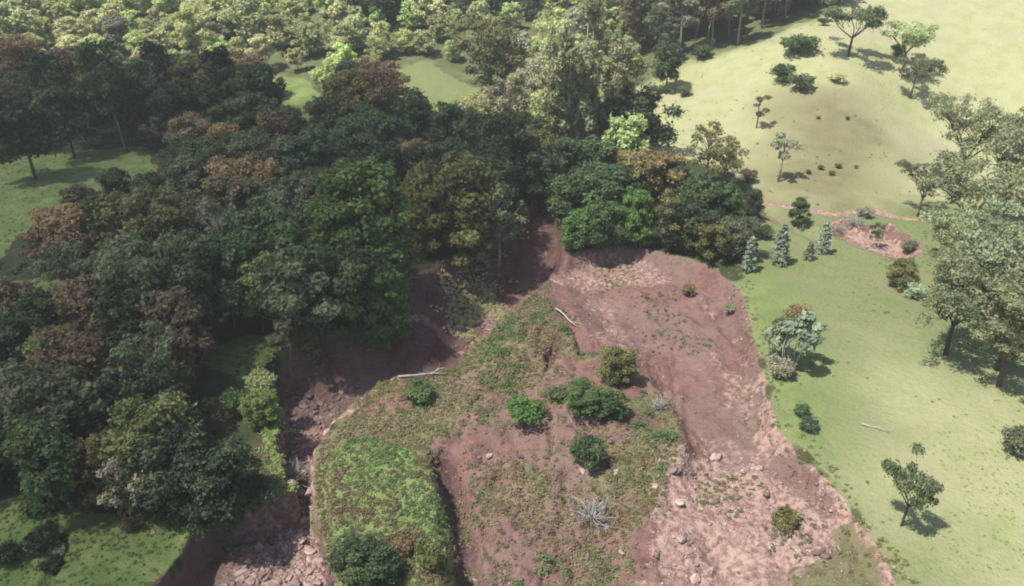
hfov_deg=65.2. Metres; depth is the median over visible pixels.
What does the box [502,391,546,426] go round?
shrub
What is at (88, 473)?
slender tree
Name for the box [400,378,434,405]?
shrub
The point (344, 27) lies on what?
broadleaf tree
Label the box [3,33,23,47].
forest tree
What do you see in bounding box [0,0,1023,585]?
ground
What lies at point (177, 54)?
forest tree
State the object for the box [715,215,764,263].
broadleaf tree
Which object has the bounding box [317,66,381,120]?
broadleaf tree
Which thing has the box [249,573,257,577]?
rock
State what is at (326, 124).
slender tree
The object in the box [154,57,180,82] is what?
broadleaf tree
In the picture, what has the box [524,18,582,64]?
slender tree
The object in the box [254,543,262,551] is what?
rock
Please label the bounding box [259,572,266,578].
rock
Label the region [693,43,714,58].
shrub
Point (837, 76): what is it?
shrub
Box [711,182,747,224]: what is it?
broadleaf tree
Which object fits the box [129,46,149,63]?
broadleaf tree
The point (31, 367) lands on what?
broadleaf tree
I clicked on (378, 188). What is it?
broadleaf tree
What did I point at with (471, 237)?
broadleaf tree
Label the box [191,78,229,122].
broadleaf tree
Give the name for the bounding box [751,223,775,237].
shrub
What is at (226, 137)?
broadleaf tree
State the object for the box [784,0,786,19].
pale stemmed tree
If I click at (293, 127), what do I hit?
broadleaf tree
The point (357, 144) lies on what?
broadleaf tree
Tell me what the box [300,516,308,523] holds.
rock
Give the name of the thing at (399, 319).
broadleaf tree
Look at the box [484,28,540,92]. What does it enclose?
forest tree
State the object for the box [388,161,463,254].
broadleaf tree
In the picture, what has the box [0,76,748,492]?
undergrowth
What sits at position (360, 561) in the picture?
bush
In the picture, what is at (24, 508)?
shrub
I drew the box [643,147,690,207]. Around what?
broadleaf tree
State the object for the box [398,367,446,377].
fallen log
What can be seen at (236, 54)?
broadleaf tree
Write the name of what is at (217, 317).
broadleaf tree
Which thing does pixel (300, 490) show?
rock
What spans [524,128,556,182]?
broadleaf tree
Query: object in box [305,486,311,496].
rock
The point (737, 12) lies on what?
pale stemmed tree
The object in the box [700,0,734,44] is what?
pale stemmed tree
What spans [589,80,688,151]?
broadleaf tree
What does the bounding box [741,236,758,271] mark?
young conifer
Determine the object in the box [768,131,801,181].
leaning tree
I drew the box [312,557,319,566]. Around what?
rock
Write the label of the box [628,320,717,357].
weeds
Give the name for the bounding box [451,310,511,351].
rubble
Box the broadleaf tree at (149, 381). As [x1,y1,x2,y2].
[114,347,205,416]
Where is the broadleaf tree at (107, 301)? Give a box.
[84,280,170,368]
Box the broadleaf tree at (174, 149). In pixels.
[155,134,201,162]
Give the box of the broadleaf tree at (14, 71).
[5,70,23,76]
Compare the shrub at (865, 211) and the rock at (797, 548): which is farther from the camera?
the shrub at (865, 211)
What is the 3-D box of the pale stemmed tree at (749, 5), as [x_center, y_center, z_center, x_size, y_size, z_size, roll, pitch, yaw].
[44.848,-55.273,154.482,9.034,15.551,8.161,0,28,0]
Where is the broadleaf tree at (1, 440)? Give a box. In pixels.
[0,430,13,458]
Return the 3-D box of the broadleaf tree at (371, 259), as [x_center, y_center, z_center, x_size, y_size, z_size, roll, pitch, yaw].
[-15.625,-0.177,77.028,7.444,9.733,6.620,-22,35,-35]
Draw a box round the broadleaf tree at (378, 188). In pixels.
[299,156,427,300]
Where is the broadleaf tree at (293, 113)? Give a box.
[256,105,304,123]
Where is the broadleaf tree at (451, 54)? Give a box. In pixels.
[442,40,461,60]
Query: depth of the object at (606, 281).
92.44 m
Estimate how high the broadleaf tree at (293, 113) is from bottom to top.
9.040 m
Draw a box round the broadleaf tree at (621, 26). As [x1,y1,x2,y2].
[613,14,640,42]
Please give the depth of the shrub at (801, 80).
135.33 m
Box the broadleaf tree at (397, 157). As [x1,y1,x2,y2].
[368,145,415,208]
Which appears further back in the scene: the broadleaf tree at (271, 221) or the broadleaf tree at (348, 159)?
the broadleaf tree at (348, 159)
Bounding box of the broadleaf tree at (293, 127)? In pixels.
[283,118,325,166]
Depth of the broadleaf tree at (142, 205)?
85.09 m
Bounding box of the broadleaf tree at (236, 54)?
[195,49,243,82]
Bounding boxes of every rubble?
[222,485,325,585]
[242,213,555,585]
[248,198,548,584]
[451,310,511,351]
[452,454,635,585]
[542,252,888,585]
[565,258,850,585]
[646,443,840,585]
[732,296,904,585]
[832,218,925,260]
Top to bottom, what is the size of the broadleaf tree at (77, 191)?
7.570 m
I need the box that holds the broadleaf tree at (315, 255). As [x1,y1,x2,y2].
[240,232,368,345]
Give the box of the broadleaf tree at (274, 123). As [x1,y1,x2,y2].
[250,108,291,152]
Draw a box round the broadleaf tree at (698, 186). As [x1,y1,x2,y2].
[671,171,734,232]
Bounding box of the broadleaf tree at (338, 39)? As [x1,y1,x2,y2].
[327,34,355,58]
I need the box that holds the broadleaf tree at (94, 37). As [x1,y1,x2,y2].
[79,33,104,60]
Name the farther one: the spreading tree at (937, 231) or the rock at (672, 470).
the spreading tree at (937, 231)
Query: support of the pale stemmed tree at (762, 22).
on the ground at (898, 360)
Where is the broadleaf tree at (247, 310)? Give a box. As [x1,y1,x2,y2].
[226,252,292,332]
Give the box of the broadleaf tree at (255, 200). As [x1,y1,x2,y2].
[238,183,302,226]
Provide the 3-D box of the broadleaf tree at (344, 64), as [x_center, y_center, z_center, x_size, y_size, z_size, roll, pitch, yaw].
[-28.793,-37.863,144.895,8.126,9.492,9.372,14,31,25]
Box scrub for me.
[470,308,682,585]
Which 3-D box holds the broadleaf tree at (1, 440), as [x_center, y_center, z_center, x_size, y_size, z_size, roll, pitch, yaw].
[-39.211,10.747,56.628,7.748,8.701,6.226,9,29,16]
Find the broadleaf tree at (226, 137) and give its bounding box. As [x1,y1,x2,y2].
[216,131,239,166]
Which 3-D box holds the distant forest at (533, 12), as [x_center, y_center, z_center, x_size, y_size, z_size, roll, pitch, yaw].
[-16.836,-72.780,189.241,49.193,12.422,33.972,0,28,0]
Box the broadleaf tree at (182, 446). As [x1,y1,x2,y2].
[104,422,209,531]
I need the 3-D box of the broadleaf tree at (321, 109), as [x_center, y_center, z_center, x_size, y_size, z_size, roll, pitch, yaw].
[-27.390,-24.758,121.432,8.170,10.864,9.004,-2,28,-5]
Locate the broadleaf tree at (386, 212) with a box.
[376,199,405,237]
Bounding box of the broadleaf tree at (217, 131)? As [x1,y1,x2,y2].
[206,122,239,149]
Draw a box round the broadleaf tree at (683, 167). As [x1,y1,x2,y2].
[662,158,690,197]
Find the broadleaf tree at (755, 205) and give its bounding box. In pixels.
[743,188,765,216]
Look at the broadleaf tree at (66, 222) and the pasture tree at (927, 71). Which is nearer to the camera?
the broadleaf tree at (66, 222)
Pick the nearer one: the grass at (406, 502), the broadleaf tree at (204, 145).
the grass at (406, 502)
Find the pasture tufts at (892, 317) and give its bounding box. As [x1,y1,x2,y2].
[756,218,1023,522]
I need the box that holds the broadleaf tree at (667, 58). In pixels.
[651,40,685,91]
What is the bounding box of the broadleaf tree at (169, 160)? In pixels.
[159,155,178,182]
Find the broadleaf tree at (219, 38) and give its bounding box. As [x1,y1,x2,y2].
[207,35,227,45]
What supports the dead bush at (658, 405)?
on the ground at (898, 360)
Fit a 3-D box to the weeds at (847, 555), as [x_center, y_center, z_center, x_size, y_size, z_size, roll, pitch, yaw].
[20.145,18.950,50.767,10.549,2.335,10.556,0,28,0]
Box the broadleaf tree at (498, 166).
[448,152,522,203]
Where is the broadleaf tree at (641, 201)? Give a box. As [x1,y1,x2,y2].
[622,183,655,246]
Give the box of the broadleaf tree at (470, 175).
[429,150,510,251]
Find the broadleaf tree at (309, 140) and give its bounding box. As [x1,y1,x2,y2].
[276,123,347,177]
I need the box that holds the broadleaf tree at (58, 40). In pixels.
[54,35,66,48]
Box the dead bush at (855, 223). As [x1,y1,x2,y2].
[843,214,869,229]
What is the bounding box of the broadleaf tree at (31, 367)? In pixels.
[0,358,54,437]
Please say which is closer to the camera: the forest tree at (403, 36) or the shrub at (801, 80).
the shrub at (801, 80)
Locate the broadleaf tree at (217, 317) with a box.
[194,267,240,331]
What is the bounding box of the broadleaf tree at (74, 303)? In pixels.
[46,270,120,353]
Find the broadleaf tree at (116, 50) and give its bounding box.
[97,39,122,62]
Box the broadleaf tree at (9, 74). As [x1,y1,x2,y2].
[3,71,38,84]
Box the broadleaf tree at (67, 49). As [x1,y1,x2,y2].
[53,46,73,60]
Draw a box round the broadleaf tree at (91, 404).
[56,368,131,445]
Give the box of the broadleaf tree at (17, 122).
[0,90,62,179]
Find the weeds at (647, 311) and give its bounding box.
[629,287,685,321]
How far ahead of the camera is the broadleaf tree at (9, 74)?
138.46 m
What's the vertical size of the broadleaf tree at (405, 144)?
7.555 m
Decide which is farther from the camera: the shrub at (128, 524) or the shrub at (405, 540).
the shrub at (128, 524)
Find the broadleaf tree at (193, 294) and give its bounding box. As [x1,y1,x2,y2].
[151,280,217,344]
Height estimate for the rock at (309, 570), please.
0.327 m
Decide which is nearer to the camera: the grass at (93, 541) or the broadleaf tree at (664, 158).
the grass at (93, 541)
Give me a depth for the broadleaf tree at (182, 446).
52.92 m
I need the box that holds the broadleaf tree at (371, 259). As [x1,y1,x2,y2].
[316,243,390,334]
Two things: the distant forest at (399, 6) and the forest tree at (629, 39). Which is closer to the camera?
the forest tree at (629, 39)
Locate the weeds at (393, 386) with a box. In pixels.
[253,280,577,487]
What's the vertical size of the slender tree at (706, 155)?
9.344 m
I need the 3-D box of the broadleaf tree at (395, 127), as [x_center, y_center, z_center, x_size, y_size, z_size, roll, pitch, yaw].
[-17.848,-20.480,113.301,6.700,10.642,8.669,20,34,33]
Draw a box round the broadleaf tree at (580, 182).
[545,167,623,229]
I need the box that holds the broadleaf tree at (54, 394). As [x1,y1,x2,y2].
[0,364,120,469]
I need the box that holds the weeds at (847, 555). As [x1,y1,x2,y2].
[737,521,913,585]
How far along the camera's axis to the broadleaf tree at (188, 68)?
128.21 m
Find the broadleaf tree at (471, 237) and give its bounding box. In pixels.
[445,203,497,278]
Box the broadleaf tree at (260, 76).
[215,61,292,114]
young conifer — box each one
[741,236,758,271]
[770,223,791,266]
[802,241,817,260]
[814,221,833,254]
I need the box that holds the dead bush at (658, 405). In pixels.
[646,394,674,414]
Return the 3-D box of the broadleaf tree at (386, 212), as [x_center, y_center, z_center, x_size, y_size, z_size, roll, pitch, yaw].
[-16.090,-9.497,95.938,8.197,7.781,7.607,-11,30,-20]
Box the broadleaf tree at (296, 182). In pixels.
[250,166,333,237]
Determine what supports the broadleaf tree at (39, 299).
on the ground at (898, 360)
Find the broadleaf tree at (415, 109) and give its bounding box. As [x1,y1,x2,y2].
[380,86,436,145]
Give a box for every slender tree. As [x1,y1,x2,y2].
[21,31,44,47]
[27,240,96,295]
[32,90,57,126]
[53,432,114,510]
[89,318,182,406]
[93,226,208,355]
[94,232,150,274]
[94,454,159,521]
[106,51,129,67]
[122,29,146,54]
[126,58,160,72]
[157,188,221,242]
[175,197,260,242]
[267,186,323,244]
[313,18,334,51]
[317,120,352,157]
[344,66,403,115]
[363,35,390,61]
[436,15,462,39]
[447,11,526,105]
[462,48,506,104]
[463,114,500,148]
[470,45,491,68]
[478,178,529,268]
[479,73,532,115]
[504,65,531,99]
[510,57,549,111]
[510,121,541,145]
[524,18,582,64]
[535,17,560,40]
[649,190,684,249]
[685,119,736,175]
[708,134,749,187]
[868,222,885,248]
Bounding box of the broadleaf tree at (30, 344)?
[15,324,70,374]
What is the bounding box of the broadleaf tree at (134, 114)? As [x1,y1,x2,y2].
[100,76,156,146]
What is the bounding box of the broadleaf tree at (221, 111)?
[196,95,253,138]
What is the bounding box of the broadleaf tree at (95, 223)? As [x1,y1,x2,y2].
[75,190,135,251]
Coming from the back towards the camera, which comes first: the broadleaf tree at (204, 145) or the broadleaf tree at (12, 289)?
the broadleaf tree at (204, 145)
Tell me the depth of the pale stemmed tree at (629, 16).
162.42 m
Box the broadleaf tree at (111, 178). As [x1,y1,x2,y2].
[93,165,137,195]
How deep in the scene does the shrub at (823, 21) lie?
156.40 m
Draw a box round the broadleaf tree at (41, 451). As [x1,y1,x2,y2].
[0,413,87,518]
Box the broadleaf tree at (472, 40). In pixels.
[467,26,498,52]
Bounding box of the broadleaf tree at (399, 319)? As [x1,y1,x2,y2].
[345,261,415,342]
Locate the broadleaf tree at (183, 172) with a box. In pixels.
[159,153,203,210]
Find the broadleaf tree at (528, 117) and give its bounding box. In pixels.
[497,108,547,141]
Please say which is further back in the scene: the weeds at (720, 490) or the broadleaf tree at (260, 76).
the broadleaf tree at (260, 76)
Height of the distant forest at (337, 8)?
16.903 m
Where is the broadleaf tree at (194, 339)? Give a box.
[132,284,216,384]
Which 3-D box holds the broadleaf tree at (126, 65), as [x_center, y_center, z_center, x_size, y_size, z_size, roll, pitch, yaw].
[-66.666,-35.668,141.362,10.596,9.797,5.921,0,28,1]
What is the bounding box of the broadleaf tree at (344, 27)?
[327,22,358,49]
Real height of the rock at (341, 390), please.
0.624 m
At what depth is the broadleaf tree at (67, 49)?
153.38 m
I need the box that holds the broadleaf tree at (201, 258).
[140,240,225,327]
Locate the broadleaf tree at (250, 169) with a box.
[197,154,285,210]
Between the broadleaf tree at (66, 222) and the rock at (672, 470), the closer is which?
the rock at (672, 470)
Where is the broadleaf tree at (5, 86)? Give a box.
[0,78,32,116]
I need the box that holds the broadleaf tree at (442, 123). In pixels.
[419,100,481,155]
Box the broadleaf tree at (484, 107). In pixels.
[460,89,498,122]
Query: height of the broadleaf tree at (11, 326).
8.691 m
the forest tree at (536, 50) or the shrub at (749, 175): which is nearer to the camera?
the shrub at (749, 175)
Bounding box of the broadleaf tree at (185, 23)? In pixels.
[168,3,214,53]
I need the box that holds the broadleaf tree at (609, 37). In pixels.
[584,25,614,55]
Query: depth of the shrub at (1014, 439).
59.83 m
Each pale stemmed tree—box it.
[18,51,83,153]
[46,45,101,139]
[68,38,131,151]
[126,37,173,136]
[197,43,235,102]
[619,0,640,45]
[642,5,679,43]
[648,0,674,43]
[656,0,709,56]
[692,0,724,42]
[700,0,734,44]
[722,5,740,38]
[723,0,762,45]
[761,0,780,27]
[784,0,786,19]
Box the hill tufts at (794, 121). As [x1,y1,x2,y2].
[671,23,910,205]
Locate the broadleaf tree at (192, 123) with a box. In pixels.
[162,110,216,146]
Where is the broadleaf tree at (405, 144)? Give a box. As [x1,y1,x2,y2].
[392,137,435,184]
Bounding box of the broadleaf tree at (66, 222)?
[15,202,106,273]
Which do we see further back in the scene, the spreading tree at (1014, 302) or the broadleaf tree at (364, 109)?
the broadleaf tree at (364, 109)
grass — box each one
[0,146,154,249]
[0,498,227,585]
[16,276,58,307]
[198,328,330,441]
[211,272,417,552]
[245,280,574,492]
[315,436,458,585]
[355,311,513,408]
[429,249,516,344]
[721,214,919,585]
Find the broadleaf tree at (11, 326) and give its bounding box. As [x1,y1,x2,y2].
[0,310,48,374]
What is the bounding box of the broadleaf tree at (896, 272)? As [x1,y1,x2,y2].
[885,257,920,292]
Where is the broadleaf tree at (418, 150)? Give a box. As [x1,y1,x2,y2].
[402,142,437,177]
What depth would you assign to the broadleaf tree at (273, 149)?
105.67 m
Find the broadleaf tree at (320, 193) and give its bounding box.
[305,177,369,266]
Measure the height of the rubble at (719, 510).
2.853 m
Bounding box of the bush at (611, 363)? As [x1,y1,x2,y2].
[593,345,640,385]
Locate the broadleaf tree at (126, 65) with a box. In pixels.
[101,62,156,103]
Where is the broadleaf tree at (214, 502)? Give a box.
[166,431,257,540]
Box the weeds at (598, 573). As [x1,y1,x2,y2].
[352,312,682,585]
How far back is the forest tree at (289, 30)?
167.92 m
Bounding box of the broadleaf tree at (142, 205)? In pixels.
[84,183,194,258]
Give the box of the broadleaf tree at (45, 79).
[33,70,70,108]
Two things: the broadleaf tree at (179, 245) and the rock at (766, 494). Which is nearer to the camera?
the rock at (766, 494)
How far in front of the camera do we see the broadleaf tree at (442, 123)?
119.38 m
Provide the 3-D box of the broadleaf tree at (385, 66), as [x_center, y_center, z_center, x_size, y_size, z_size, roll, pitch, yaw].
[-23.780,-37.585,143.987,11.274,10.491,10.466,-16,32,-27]
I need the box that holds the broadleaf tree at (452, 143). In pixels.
[424,134,472,172]
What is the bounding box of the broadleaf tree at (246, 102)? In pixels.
[224,91,282,130]
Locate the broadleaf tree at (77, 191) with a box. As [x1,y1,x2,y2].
[53,184,97,210]
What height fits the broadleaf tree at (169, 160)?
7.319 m
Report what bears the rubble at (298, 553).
on the ground at (898, 360)
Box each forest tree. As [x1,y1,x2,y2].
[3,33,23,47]
[56,34,83,47]
[140,26,177,52]
[165,48,191,60]
[205,40,238,60]
[228,36,248,60]
[263,13,300,49]
[290,22,326,56]
[308,55,341,92]
[331,42,356,61]
[344,13,366,49]
[366,20,394,55]
[393,29,414,52]
[409,29,436,54]
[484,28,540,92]
[497,20,517,31]
[526,40,546,61]
[531,111,548,128]
[532,60,550,110]
[537,112,574,151]
[552,5,597,43]
[557,33,585,50]
[601,112,652,158]
[623,35,640,49]
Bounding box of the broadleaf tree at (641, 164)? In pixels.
[614,148,665,200]
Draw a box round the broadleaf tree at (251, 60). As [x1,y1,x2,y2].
[230,53,278,85]
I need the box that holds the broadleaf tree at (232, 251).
[187,233,259,329]
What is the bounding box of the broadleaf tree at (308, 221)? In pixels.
[301,194,325,241]
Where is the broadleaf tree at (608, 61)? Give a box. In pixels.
[598,56,632,86]
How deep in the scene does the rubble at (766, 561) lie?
72.65 m
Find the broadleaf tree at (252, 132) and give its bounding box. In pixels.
[229,125,274,161]
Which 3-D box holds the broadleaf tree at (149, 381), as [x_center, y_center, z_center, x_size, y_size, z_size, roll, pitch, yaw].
[-26.988,8.822,60.714,5.792,8.793,7.782,8,29,15]
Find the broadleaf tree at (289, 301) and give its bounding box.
[250,243,350,346]
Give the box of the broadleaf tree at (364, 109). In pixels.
[349,99,388,140]
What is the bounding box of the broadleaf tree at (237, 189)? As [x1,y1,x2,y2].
[198,173,268,234]
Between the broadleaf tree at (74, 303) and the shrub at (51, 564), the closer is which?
the shrub at (51, 564)
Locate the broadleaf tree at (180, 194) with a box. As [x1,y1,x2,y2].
[166,185,198,233]
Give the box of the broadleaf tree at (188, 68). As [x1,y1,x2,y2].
[162,52,217,115]
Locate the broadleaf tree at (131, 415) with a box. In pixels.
[80,388,203,518]
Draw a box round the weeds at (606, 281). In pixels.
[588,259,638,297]
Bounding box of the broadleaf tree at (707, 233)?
[681,212,733,259]
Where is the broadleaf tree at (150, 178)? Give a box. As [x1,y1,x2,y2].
[128,171,166,197]
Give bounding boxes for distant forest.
[0,0,628,45]
[0,0,840,41]
[1,0,569,44]
[22,0,615,31]
[82,0,582,36]
[339,0,545,18]
[351,0,502,16]
[374,0,534,11]
[617,0,817,30]
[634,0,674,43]
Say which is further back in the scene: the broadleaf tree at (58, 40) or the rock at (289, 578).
the broadleaf tree at (58, 40)
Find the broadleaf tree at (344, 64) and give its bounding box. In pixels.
[330,59,359,78]
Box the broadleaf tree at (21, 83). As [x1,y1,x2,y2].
[3,74,48,120]
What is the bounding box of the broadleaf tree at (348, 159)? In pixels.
[334,156,367,172]
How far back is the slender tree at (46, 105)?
131.95 m
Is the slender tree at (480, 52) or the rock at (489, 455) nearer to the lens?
the rock at (489, 455)
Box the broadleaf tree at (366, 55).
[352,54,376,65]
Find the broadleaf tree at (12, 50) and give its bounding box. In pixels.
[0,33,46,79]
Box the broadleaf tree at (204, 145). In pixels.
[176,135,227,195]
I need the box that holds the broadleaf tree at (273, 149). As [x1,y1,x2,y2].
[222,133,306,183]
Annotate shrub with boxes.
[0,539,23,566]
[16,493,42,520]
[17,523,62,555]
[35,554,63,573]
[36,518,62,533]
[46,541,66,556]
[62,484,93,508]
[118,516,140,532]
[217,387,251,416]
[242,365,278,393]
[244,475,279,506]
[264,332,284,346]
[367,332,393,351]
[392,526,424,555]
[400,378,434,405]
[411,533,444,569]
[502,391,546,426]
[546,383,568,400]
[569,430,608,469]
[593,386,632,418]
[676,85,693,95]
[680,281,697,296]
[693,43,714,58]
[722,303,737,313]
[738,168,757,181]
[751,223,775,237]
[762,352,797,377]
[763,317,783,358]
[765,310,827,365]
[769,62,796,82]
[769,504,804,533]
[779,33,821,54]
[780,302,814,320]
[787,72,816,90]
[793,402,811,416]
[797,414,820,430]
[804,324,823,334]
[816,18,830,25]
[827,71,848,82]
[855,206,875,217]
[890,43,906,55]
[901,239,919,252]
[903,280,929,299]
[1000,422,1023,457]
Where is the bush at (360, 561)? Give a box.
[324,529,404,585]
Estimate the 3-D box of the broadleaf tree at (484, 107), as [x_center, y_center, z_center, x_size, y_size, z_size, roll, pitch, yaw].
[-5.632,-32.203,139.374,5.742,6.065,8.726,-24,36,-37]
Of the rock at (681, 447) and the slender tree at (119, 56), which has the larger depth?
the slender tree at (119, 56)
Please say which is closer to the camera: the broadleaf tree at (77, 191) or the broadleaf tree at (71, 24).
the broadleaf tree at (77, 191)
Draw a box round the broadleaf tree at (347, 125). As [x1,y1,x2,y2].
[329,113,381,157]
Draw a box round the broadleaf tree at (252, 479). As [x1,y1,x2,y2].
[223,442,267,505]
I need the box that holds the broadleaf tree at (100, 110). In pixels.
[84,84,119,120]
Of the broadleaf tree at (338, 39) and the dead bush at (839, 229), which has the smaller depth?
the dead bush at (839, 229)
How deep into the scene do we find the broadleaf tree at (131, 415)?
54.15 m
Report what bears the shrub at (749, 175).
on the ground at (898, 360)
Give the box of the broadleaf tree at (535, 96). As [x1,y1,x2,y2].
[528,76,604,131]
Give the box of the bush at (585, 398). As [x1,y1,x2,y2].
[563,377,613,417]
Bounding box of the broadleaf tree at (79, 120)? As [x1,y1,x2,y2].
[32,83,112,158]
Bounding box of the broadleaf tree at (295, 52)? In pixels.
[284,47,307,70]
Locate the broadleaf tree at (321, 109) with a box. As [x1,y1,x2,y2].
[303,95,349,155]
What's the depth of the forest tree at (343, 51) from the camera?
156.73 m
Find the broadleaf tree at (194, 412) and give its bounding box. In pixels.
[156,404,208,461]
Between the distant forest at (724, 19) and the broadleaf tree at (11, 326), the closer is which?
the broadleaf tree at (11, 326)
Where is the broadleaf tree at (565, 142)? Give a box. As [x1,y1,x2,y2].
[544,133,599,191]
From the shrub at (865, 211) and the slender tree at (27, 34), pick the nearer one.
the shrub at (865, 211)
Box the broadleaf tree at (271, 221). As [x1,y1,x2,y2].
[215,201,304,258]
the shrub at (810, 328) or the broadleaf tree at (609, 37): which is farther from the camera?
the broadleaf tree at (609, 37)
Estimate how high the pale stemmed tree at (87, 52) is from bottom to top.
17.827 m
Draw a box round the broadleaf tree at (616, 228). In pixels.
[567,200,635,252]
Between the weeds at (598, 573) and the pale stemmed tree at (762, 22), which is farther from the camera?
the pale stemmed tree at (762, 22)
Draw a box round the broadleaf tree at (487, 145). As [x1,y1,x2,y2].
[469,136,524,179]
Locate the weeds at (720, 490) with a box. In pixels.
[690,465,767,519]
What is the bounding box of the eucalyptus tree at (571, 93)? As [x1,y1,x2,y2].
[534,0,652,141]
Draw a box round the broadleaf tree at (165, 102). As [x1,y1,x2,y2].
[145,79,200,135]
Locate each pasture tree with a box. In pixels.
[819,0,888,56]
[880,19,941,67]
[880,442,944,526]
[895,53,949,98]
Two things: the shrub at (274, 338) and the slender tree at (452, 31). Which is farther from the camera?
the slender tree at (452, 31)
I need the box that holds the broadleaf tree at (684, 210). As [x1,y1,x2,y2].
[653,196,717,254]
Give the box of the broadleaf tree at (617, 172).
[575,159,641,219]
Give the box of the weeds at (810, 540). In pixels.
[763,517,816,559]
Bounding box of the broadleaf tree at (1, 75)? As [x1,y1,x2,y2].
[0,56,27,79]
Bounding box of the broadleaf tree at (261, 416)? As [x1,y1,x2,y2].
[237,386,282,427]
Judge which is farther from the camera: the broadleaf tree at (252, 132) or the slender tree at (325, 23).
the slender tree at (325, 23)
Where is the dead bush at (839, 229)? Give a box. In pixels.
[833,223,847,232]
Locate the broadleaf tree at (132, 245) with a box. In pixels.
[83,231,152,293]
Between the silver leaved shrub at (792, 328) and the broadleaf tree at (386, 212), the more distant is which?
the broadleaf tree at (386, 212)
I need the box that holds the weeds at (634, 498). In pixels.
[613,437,678,525]
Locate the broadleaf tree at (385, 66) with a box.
[356,56,411,97]
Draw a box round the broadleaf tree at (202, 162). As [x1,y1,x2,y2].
[191,154,223,196]
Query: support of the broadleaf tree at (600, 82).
on the ground at (898, 360)
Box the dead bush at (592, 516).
[569,492,617,531]
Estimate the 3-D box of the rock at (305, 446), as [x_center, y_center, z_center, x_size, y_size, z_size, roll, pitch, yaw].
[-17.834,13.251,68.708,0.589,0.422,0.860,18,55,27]
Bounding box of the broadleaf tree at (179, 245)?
[146,237,187,287]
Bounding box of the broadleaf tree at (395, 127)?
[358,111,417,160]
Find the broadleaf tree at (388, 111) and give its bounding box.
[354,82,396,115]
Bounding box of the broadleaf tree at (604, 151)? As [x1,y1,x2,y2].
[575,138,623,189]
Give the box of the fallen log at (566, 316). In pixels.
[555,308,576,325]
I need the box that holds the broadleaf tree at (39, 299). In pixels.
[10,285,79,335]
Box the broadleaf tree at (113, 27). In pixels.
[101,14,128,48]
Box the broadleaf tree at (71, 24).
[52,16,89,41]
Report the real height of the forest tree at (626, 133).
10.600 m
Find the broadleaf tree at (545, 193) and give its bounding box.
[519,147,578,204]
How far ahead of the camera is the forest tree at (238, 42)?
163.79 m
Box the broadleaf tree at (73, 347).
[21,324,134,401]
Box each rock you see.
[234,568,250,576]
[244,577,255,585]
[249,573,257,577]
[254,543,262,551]
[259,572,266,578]
[265,580,279,585]
[273,578,281,584]
[274,531,285,537]
[281,543,288,550]
[285,533,295,539]
[285,575,292,581]
[287,479,297,484]
[289,459,295,464]
[291,433,302,439]
[291,533,302,538]
[291,536,306,544]
[291,577,299,585]
[296,487,305,494]
[297,543,303,549]
[299,404,308,408]
[300,443,308,448]
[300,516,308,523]
[304,392,312,398]
[304,548,315,554]
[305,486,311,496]
[307,566,313,574]
[308,440,317,446]
[312,404,318,410]
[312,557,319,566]
[312,579,321,585]
[338,386,344,393]
[486,453,492,457]
[651,483,658,488]
[667,467,678,474]
[674,498,684,505]
[675,464,681,474]
[676,534,686,542]
[678,445,685,450]
[685,558,694,565]
[690,573,699,585]
[707,566,713,571]
[709,453,722,460]
[713,479,719,484]
[755,465,762,470]
[763,491,769,497]
[786,538,796,544]
[791,543,801,553]
[801,559,807,563]
[811,548,824,555]
[819,552,831,559]
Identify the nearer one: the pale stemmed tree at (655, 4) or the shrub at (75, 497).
the shrub at (75, 497)
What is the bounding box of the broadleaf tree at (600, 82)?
[543,64,604,99]
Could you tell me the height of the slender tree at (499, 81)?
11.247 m
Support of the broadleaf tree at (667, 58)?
on the ground at (898, 360)
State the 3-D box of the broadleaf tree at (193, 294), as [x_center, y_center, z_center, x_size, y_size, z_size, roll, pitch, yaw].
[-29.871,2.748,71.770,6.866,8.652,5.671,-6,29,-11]
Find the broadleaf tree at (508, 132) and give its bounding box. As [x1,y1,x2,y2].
[477,110,542,180]
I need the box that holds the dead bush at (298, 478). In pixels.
[286,457,309,489]
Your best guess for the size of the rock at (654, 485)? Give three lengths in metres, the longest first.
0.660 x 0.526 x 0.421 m
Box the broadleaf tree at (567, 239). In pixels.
[558,208,606,251]
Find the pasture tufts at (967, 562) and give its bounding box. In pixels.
[756,217,1023,577]
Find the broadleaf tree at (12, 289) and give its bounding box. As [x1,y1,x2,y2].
[0,276,40,321]
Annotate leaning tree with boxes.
[753,94,772,127]
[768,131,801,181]
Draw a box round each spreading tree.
[894,157,947,216]
[906,137,1023,254]
[910,252,1018,355]
[913,192,1023,331]
[924,91,1023,182]
[924,200,1013,273]
[928,244,1023,370]
[956,291,1023,387]
[971,106,1023,216]
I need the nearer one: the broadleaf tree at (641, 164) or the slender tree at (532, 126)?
the broadleaf tree at (641, 164)
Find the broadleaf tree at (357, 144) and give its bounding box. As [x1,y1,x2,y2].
[334,133,380,160]
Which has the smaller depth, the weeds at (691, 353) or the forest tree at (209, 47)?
the weeds at (691, 353)
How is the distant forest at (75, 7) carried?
on the ground at (898, 360)
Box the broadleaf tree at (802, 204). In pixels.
[788,196,811,225]
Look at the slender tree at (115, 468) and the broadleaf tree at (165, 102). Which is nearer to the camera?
the slender tree at (115, 468)
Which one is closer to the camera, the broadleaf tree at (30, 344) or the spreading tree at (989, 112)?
the broadleaf tree at (30, 344)
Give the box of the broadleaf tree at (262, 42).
[243,33,278,60]

